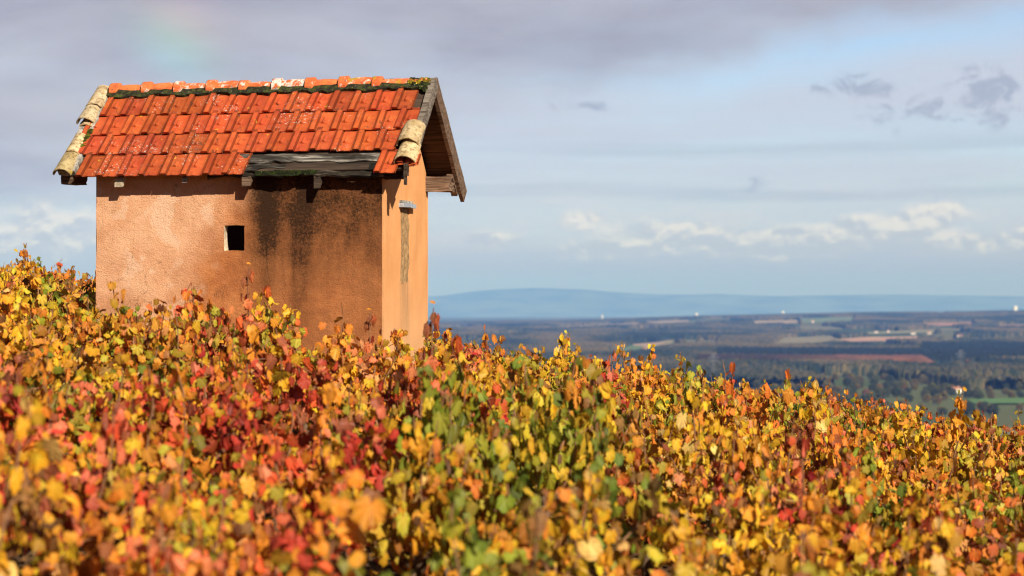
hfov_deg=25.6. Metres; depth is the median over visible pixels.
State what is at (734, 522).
grapevine
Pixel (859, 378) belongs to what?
oak tree
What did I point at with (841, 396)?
oak tree
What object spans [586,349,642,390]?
grapevine
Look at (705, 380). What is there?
grapevine
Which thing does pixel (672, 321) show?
field
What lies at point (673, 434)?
grapevine
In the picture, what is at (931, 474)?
grapevine
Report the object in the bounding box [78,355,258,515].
grapevine
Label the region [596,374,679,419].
grapevine
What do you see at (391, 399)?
grapevine
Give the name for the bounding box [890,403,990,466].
grapevine
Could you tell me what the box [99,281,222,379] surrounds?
grapevine
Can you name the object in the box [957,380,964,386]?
oak tree
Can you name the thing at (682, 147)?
sky
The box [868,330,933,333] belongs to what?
field
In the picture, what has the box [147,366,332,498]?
grapevine
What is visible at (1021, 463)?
grapevine
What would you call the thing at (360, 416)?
grapevine
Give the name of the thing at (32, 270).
grapevine
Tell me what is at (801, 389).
grapevine
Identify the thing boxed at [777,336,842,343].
field
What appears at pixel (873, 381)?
oak tree
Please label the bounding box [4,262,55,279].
grapevine
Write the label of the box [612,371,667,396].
grapevine
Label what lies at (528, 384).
grapevine
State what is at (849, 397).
oak tree
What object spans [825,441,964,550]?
grapevine
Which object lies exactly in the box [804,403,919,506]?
grapevine
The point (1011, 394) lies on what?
oak tree
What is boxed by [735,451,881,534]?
grapevine
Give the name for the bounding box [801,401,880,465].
grapevine
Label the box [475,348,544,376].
grapevine
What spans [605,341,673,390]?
grapevine
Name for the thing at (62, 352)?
grapevine
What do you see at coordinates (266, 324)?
grapevine
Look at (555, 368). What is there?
grapevine
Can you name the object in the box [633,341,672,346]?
field
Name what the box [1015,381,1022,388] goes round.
oak tree
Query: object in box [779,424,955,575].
grapevine
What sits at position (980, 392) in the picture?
oak tree
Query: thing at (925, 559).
grapevine
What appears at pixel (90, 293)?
grapevine
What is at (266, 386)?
grapevine
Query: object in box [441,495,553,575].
grapevine
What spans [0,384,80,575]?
grapevine
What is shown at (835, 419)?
grapevine
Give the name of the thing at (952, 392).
oak tree
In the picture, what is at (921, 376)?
oak tree
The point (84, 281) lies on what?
grapevine
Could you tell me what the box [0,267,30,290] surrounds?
grapevine
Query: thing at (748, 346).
woodland
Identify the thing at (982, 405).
oak tree
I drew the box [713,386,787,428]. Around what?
grapevine
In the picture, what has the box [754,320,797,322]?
field
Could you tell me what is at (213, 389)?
grapevine
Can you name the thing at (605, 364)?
grapevine
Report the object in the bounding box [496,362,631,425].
grapevine
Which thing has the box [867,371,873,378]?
oak tree
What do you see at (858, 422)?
grapevine
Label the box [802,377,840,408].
grapevine
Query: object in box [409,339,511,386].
grapevine
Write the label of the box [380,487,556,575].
grapevine
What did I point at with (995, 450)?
grapevine
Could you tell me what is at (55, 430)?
grapevine
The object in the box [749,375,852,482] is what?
grapevine
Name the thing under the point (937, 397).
oak tree
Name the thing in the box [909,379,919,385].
oak tree
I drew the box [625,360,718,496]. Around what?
grapevine
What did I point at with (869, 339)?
field
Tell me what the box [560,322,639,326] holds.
field
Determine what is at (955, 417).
grapevine
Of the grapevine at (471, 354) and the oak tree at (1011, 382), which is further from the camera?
the oak tree at (1011, 382)
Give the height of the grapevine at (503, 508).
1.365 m
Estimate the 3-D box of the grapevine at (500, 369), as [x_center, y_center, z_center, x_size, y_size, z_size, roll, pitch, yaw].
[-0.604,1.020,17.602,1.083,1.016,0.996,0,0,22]
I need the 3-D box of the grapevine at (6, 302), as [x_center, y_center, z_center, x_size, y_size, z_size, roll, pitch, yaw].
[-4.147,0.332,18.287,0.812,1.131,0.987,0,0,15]
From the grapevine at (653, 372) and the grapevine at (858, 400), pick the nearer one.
the grapevine at (653, 372)
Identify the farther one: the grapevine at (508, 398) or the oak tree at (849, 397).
the oak tree at (849, 397)
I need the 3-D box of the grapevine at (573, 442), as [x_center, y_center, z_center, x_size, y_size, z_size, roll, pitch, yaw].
[0.169,1.160,13.609,0.841,1.486,0.948,0,-1,36]
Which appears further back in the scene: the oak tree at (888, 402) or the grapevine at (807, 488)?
the oak tree at (888, 402)
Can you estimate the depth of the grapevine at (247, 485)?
11.29 m
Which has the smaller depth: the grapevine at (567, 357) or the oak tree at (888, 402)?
the grapevine at (567, 357)
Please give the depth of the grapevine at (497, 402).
16.90 m
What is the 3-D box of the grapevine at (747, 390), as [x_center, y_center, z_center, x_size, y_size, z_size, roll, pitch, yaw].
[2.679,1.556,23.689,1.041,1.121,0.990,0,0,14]
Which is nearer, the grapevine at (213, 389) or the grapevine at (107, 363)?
the grapevine at (213, 389)
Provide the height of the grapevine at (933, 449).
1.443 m
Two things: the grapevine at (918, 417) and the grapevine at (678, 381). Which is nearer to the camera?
the grapevine at (918, 417)
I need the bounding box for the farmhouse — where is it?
[952,386,961,392]
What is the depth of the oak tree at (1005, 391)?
2996.11 m
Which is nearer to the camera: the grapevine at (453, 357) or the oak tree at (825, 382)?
the grapevine at (453, 357)
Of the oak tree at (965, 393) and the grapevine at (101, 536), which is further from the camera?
the oak tree at (965, 393)
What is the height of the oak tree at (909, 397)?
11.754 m
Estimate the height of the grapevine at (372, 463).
1.282 m
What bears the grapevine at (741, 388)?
on the terrain
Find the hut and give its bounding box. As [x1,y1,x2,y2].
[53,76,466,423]
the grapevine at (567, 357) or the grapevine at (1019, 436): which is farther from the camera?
the grapevine at (567, 357)
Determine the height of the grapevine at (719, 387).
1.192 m
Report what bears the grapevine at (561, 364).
on the terrain
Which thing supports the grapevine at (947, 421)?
on the terrain
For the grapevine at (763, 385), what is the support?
on the terrain
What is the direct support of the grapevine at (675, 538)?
on the terrain
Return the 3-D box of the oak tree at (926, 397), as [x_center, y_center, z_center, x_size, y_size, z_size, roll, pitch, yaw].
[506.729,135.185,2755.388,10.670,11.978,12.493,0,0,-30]
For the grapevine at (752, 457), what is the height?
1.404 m
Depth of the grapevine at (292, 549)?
8.22 m
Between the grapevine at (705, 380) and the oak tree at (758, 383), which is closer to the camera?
the grapevine at (705, 380)
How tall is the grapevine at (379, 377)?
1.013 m
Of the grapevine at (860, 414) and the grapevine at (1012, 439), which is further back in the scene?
the grapevine at (860, 414)
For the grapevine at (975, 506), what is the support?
on the terrain
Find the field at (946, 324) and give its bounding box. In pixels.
[926,322,972,325]
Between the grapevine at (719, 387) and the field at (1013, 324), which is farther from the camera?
the field at (1013, 324)
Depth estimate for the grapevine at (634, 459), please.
14.36 m
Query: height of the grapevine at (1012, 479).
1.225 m
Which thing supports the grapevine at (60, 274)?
on the terrain
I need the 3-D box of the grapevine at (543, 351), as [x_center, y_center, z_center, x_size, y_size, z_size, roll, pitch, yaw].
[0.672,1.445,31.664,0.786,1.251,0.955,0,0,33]
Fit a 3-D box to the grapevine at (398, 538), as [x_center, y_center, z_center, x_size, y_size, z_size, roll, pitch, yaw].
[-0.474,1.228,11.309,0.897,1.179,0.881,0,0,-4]
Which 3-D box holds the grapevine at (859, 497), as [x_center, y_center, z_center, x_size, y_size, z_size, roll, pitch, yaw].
[1.659,1.450,13.546,1.007,1.293,1.033,0,0,1]
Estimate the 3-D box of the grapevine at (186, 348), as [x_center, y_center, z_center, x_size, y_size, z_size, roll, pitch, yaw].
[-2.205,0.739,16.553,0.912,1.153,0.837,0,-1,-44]
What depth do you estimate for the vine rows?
35.53 m
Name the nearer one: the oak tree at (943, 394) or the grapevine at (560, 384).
the grapevine at (560, 384)
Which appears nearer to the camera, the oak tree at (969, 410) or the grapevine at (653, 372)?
the grapevine at (653, 372)
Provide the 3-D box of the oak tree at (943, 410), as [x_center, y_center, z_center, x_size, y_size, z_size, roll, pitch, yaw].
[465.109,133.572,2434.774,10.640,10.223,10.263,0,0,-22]
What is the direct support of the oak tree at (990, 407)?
on the terrain
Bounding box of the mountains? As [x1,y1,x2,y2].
[428,288,1023,316]
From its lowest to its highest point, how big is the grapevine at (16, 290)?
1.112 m
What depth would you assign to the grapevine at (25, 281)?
22.48 m
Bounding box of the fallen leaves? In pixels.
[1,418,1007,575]
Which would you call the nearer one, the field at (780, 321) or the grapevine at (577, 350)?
the grapevine at (577, 350)
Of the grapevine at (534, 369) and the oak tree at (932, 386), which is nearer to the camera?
the grapevine at (534, 369)
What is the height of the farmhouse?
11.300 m
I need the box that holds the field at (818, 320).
[801,317,852,322]
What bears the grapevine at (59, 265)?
on the terrain
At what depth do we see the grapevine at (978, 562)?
13.31 m
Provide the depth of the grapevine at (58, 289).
24.28 m
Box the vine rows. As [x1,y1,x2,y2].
[0,260,894,439]
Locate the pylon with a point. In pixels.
(714, 361)
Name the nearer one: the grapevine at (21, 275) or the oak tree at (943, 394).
the grapevine at (21, 275)
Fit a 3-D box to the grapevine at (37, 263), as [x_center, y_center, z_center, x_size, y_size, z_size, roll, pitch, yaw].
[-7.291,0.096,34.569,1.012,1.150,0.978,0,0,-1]
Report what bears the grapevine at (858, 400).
on the terrain
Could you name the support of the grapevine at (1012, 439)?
on the terrain
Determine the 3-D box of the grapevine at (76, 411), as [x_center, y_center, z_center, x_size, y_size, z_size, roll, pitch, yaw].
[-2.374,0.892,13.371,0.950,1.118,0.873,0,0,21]
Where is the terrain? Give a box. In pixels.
[7,317,1023,575]
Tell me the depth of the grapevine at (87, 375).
14.01 m
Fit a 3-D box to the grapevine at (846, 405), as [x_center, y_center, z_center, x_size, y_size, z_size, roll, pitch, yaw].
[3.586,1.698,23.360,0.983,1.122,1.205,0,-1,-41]
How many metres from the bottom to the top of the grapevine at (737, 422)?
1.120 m
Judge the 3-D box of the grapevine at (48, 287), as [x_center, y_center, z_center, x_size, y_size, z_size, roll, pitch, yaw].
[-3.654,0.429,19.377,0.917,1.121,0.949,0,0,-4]
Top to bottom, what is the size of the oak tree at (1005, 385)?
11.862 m
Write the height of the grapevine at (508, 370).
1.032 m
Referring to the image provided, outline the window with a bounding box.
[224,225,244,250]
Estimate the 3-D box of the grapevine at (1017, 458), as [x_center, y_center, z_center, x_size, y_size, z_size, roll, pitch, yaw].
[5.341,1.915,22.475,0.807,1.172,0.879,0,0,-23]
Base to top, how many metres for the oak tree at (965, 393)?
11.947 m
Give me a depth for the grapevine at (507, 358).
22.72 m
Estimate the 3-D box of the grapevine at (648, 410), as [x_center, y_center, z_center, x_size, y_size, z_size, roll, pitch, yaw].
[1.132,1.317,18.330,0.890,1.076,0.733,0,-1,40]
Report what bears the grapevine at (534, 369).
on the terrain
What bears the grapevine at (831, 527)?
on the terrain
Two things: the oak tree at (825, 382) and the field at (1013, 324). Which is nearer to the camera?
the oak tree at (825, 382)
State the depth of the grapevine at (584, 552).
10.20 m
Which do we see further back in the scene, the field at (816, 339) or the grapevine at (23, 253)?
the field at (816, 339)
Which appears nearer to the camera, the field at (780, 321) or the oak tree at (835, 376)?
the oak tree at (835, 376)
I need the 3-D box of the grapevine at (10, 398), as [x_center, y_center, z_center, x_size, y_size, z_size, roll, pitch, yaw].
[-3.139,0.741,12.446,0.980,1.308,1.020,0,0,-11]
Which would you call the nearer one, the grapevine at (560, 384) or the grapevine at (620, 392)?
the grapevine at (620, 392)
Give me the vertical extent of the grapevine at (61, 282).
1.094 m
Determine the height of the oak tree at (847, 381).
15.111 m
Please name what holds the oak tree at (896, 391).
on the terrain
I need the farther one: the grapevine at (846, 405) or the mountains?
the mountains
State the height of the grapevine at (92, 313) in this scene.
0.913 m
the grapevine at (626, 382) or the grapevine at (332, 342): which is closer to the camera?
the grapevine at (332, 342)
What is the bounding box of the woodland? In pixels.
[428,310,1023,389]
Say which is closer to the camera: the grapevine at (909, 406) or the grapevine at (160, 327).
the grapevine at (160, 327)
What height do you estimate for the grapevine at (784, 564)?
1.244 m
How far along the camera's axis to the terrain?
2763.51 m
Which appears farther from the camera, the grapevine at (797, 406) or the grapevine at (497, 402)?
the grapevine at (797, 406)
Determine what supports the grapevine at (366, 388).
on the terrain
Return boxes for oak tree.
[755,381,762,388]
[822,380,830,389]
[832,373,838,379]
[834,385,841,391]
[837,393,848,403]
[843,377,852,385]
[844,395,852,402]
[854,375,864,381]
[860,393,869,401]
[865,393,876,406]
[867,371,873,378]
[868,378,878,384]
[875,388,886,398]
[880,373,887,379]
[880,400,891,409]
[891,387,901,396]
[899,389,907,396]
[899,399,910,408]
[903,394,913,401]
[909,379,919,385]
[911,384,918,389]
[918,374,925,383]
[918,403,925,412]
[920,389,929,396]
[921,394,931,401]
[928,383,937,390]
[930,388,939,396]
[931,394,943,404]
[938,407,948,414]
[939,383,951,393]
[939,391,947,400]
[949,388,956,394]
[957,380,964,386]
[961,382,970,387]
[963,390,970,397]
[963,404,975,415]
[972,389,983,397]
[978,401,987,412]
[985,386,992,392]
[986,403,999,415]
[987,391,995,397]
[1001,388,1008,394]
[1002,383,1009,389]
[1006,376,1015,385]
[1008,390,1015,397]
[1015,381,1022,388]
[1015,403,1023,409]
[1017,392,1023,397]
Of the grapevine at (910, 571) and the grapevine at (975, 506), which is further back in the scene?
the grapevine at (975, 506)
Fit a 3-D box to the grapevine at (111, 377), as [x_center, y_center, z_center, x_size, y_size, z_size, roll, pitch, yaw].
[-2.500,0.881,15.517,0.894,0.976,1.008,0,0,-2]
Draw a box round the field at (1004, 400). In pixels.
[968,398,1023,402]
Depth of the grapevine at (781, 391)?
35.72 m
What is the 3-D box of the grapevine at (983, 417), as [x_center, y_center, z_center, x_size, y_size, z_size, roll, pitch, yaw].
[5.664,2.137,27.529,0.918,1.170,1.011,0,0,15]
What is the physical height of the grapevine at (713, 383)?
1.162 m
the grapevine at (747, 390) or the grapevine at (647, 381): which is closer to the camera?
the grapevine at (647, 381)
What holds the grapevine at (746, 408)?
on the terrain
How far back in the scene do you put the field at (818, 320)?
11533.87 m
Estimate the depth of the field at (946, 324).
10170.15 m
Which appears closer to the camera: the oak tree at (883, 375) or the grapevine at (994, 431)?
the grapevine at (994, 431)
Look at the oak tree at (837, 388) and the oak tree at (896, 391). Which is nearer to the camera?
the oak tree at (896, 391)
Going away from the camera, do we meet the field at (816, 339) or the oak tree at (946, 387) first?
the oak tree at (946, 387)
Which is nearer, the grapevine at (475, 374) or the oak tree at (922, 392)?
the grapevine at (475, 374)
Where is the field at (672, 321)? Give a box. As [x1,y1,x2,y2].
[648,320,689,322]
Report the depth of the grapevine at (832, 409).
25.73 m
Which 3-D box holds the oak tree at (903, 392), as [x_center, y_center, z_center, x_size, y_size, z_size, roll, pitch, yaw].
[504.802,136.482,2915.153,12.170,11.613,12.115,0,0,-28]
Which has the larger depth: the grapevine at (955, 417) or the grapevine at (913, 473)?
the grapevine at (955, 417)
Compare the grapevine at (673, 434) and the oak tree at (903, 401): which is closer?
the grapevine at (673, 434)
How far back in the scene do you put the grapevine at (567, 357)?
29.55 m
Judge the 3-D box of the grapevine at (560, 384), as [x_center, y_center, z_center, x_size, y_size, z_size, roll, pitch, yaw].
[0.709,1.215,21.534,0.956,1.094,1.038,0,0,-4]
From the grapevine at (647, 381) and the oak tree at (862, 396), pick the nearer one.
the grapevine at (647, 381)
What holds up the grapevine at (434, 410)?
on the terrain
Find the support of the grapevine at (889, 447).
on the terrain
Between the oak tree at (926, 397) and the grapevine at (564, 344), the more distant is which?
the oak tree at (926, 397)
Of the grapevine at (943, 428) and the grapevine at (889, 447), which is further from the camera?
the grapevine at (943, 428)
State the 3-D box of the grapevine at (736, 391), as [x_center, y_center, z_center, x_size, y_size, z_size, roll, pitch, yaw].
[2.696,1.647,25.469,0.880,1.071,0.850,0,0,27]
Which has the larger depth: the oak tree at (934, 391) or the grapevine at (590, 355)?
the oak tree at (934, 391)
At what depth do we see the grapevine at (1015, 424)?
33.69 m
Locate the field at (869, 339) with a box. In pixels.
[840,336,916,341]
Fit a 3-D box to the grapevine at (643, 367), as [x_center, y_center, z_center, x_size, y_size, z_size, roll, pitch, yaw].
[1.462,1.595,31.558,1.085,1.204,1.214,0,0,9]
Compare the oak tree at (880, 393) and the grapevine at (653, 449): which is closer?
the grapevine at (653, 449)
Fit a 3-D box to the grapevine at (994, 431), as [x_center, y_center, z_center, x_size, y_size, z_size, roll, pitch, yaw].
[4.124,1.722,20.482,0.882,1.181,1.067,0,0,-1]
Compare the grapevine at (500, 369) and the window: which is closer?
the grapevine at (500, 369)
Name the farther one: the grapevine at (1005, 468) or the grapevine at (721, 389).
the grapevine at (721, 389)
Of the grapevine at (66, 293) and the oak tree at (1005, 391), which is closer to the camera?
the grapevine at (66, 293)
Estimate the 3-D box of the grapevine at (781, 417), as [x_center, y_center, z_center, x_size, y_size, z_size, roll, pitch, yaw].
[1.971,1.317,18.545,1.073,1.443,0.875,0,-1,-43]
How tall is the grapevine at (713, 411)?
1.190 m
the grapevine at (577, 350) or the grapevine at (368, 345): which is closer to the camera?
the grapevine at (368, 345)
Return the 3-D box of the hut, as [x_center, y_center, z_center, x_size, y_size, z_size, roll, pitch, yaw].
[-2.284,-0.154,21.070,3.486,3.609,1.930,0,0,15]
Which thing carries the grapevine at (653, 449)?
on the terrain
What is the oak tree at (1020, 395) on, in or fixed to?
on the terrain
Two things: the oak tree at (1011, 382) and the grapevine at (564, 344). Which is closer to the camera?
the grapevine at (564, 344)
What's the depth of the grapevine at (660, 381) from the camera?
21.79 m
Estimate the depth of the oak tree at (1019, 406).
2559.47 m
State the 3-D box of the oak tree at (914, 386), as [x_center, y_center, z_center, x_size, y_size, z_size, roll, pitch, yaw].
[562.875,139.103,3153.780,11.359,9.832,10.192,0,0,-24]
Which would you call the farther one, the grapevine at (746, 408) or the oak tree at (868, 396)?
the oak tree at (868, 396)
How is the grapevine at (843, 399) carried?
on the terrain
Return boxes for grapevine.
[0,243,82,292]
[0,258,34,286]
[0,265,63,303]
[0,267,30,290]
[0,269,56,371]
[0,282,32,315]
[0,295,120,381]
[0,296,75,394]
[0,340,29,403]
[0,347,114,434]
[0,355,32,454]
[0,375,86,565]
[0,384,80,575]
[0,389,157,569]
[1,262,51,280]
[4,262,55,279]
[6,276,86,350]
[13,465,258,575]
[16,257,41,276]
[21,285,78,302]
[21,345,182,472]
[22,278,47,308]
[28,281,95,313]
[29,309,153,420]
[32,269,95,304]
[32,273,139,363]
[51,261,83,288]
[57,268,72,288]
[65,272,90,291]
[74,294,188,357]
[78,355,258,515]
[94,344,209,424]
[96,404,285,544]
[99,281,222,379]
[106,469,386,575]
[111,335,267,471]
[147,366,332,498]
[150,428,377,575]
[159,310,265,452]
[161,283,273,366]
[174,318,337,454]
[200,262,307,371]
[240,374,408,560]
[246,302,363,432]
[291,381,425,534]
[303,329,414,420]
[313,362,444,439]
[334,417,502,575]
[351,308,446,390]
[357,383,492,557]
[367,300,507,448]
[372,329,481,420]
[375,353,510,414]
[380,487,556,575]
[388,363,515,575]
[399,382,585,542]
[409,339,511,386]
[428,326,479,373]
[436,328,469,368]
[438,325,501,369]
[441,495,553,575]
[444,351,508,379]
[447,462,634,575]
[454,406,682,575]
[462,348,545,424]
[471,339,490,357]
[472,356,615,538]
[473,335,541,389]
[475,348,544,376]
[478,390,518,431]
[481,350,562,392]
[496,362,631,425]
[499,355,648,548]
[504,353,528,401]
[510,488,713,575]
[525,356,596,389]
[532,347,585,375]
[538,346,581,368]
[539,349,587,393]
[542,350,579,381]
[542,354,618,383]
[545,342,584,364]
[545,358,632,411]
[545,398,661,541]
[554,330,602,375]
[561,375,644,419]
[562,369,685,436]
[569,345,623,386]
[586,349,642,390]
[592,424,716,575]
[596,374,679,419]
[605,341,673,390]
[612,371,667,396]
[614,415,709,537]
[615,385,711,453]
[616,352,697,405]
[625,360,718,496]
[630,368,722,420]
[635,359,655,388]
[647,468,802,575]
[649,498,866,575]
[652,378,683,390]
[659,367,708,393]
[662,380,785,557]
[663,368,732,415]
[664,395,778,526]
[676,387,758,467]
[684,373,723,389]
[689,478,905,575]
[695,373,748,404]
[699,373,738,395]
[699,373,766,400]
[702,424,877,562]
[709,362,821,472]
[712,420,850,507]
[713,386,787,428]
[716,388,776,407]
[717,382,812,474]
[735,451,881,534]
[739,380,749,393]
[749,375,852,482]
[760,379,779,403]
[767,391,851,464]
[773,530,832,575]
[777,383,826,404]
[778,389,832,407]
[778,392,827,408]
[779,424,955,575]
[780,381,840,424]
[785,386,868,426]
[794,389,848,423]
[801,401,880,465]
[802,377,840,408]
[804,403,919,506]
[807,418,913,470]
[812,399,896,448]
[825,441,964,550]
[826,397,920,469]
[838,437,934,513]
[852,393,894,418]
[855,386,991,495]
[856,400,880,422]
[869,392,892,421]
[876,460,1019,553]
[877,403,933,449]
[878,412,949,436]
[879,479,1023,575]
[881,508,991,575]
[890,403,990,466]
[900,566,940,575]
[906,403,926,429]
[918,412,1013,480]
[923,408,956,434]
[926,410,968,443]
[931,449,1023,520]
[935,416,1005,443]
[936,530,1023,575]
[943,429,1023,474]
[943,473,1023,573]
[945,415,985,432]
[964,436,1023,491]
[964,463,1023,557]
[972,454,1023,493]
[1000,425,1023,459]
[1006,416,1023,455]
[1008,442,1023,462]
[1010,409,1021,433]
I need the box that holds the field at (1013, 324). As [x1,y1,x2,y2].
[999,324,1023,325]
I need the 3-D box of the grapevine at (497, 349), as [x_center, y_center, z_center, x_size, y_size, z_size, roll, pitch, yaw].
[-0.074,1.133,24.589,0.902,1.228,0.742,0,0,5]
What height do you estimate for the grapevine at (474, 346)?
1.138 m
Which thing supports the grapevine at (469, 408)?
on the terrain
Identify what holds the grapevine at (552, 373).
on the terrain
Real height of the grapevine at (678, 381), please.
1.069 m
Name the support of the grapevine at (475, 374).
on the terrain
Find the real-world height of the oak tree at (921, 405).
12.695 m
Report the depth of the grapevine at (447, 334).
24.41 m
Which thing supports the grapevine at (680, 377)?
on the terrain
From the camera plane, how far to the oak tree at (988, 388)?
3012.82 m
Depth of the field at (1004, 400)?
2774.34 m
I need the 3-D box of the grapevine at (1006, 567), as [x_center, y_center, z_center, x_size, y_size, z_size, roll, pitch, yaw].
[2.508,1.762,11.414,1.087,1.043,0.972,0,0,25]
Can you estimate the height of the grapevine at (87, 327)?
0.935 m
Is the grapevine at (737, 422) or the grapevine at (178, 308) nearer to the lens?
the grapevine at (737, 422)
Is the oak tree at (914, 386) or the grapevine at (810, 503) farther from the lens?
the oak tree at (914, 386)
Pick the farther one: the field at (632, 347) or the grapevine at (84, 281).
the field at (632, 347)
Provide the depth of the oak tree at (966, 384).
3116.45 m
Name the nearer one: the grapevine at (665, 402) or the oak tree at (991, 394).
the grapevine at (665, 402)
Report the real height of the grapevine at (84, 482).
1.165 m
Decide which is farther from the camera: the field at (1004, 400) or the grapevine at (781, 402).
the field at (1004, 400)
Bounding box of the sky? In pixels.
[0,0,1023,295]
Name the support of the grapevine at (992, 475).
on the terrain
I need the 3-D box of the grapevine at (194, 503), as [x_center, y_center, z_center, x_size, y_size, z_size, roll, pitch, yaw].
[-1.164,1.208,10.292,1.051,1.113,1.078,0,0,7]
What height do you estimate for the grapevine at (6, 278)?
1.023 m
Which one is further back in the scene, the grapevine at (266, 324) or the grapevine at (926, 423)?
the grapevine at (926, 423)
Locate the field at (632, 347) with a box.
[620,342,673,350]
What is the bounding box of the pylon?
[709,353,718,380]
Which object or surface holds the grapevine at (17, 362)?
on the terrain
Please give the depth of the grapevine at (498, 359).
23.58 m
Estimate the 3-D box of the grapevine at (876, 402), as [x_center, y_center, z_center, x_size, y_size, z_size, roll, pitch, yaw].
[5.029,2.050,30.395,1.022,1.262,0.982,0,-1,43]
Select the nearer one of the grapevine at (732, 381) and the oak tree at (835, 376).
the grapevine at (732, 381)
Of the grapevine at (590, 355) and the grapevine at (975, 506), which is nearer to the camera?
the grapevine at (975, 506)

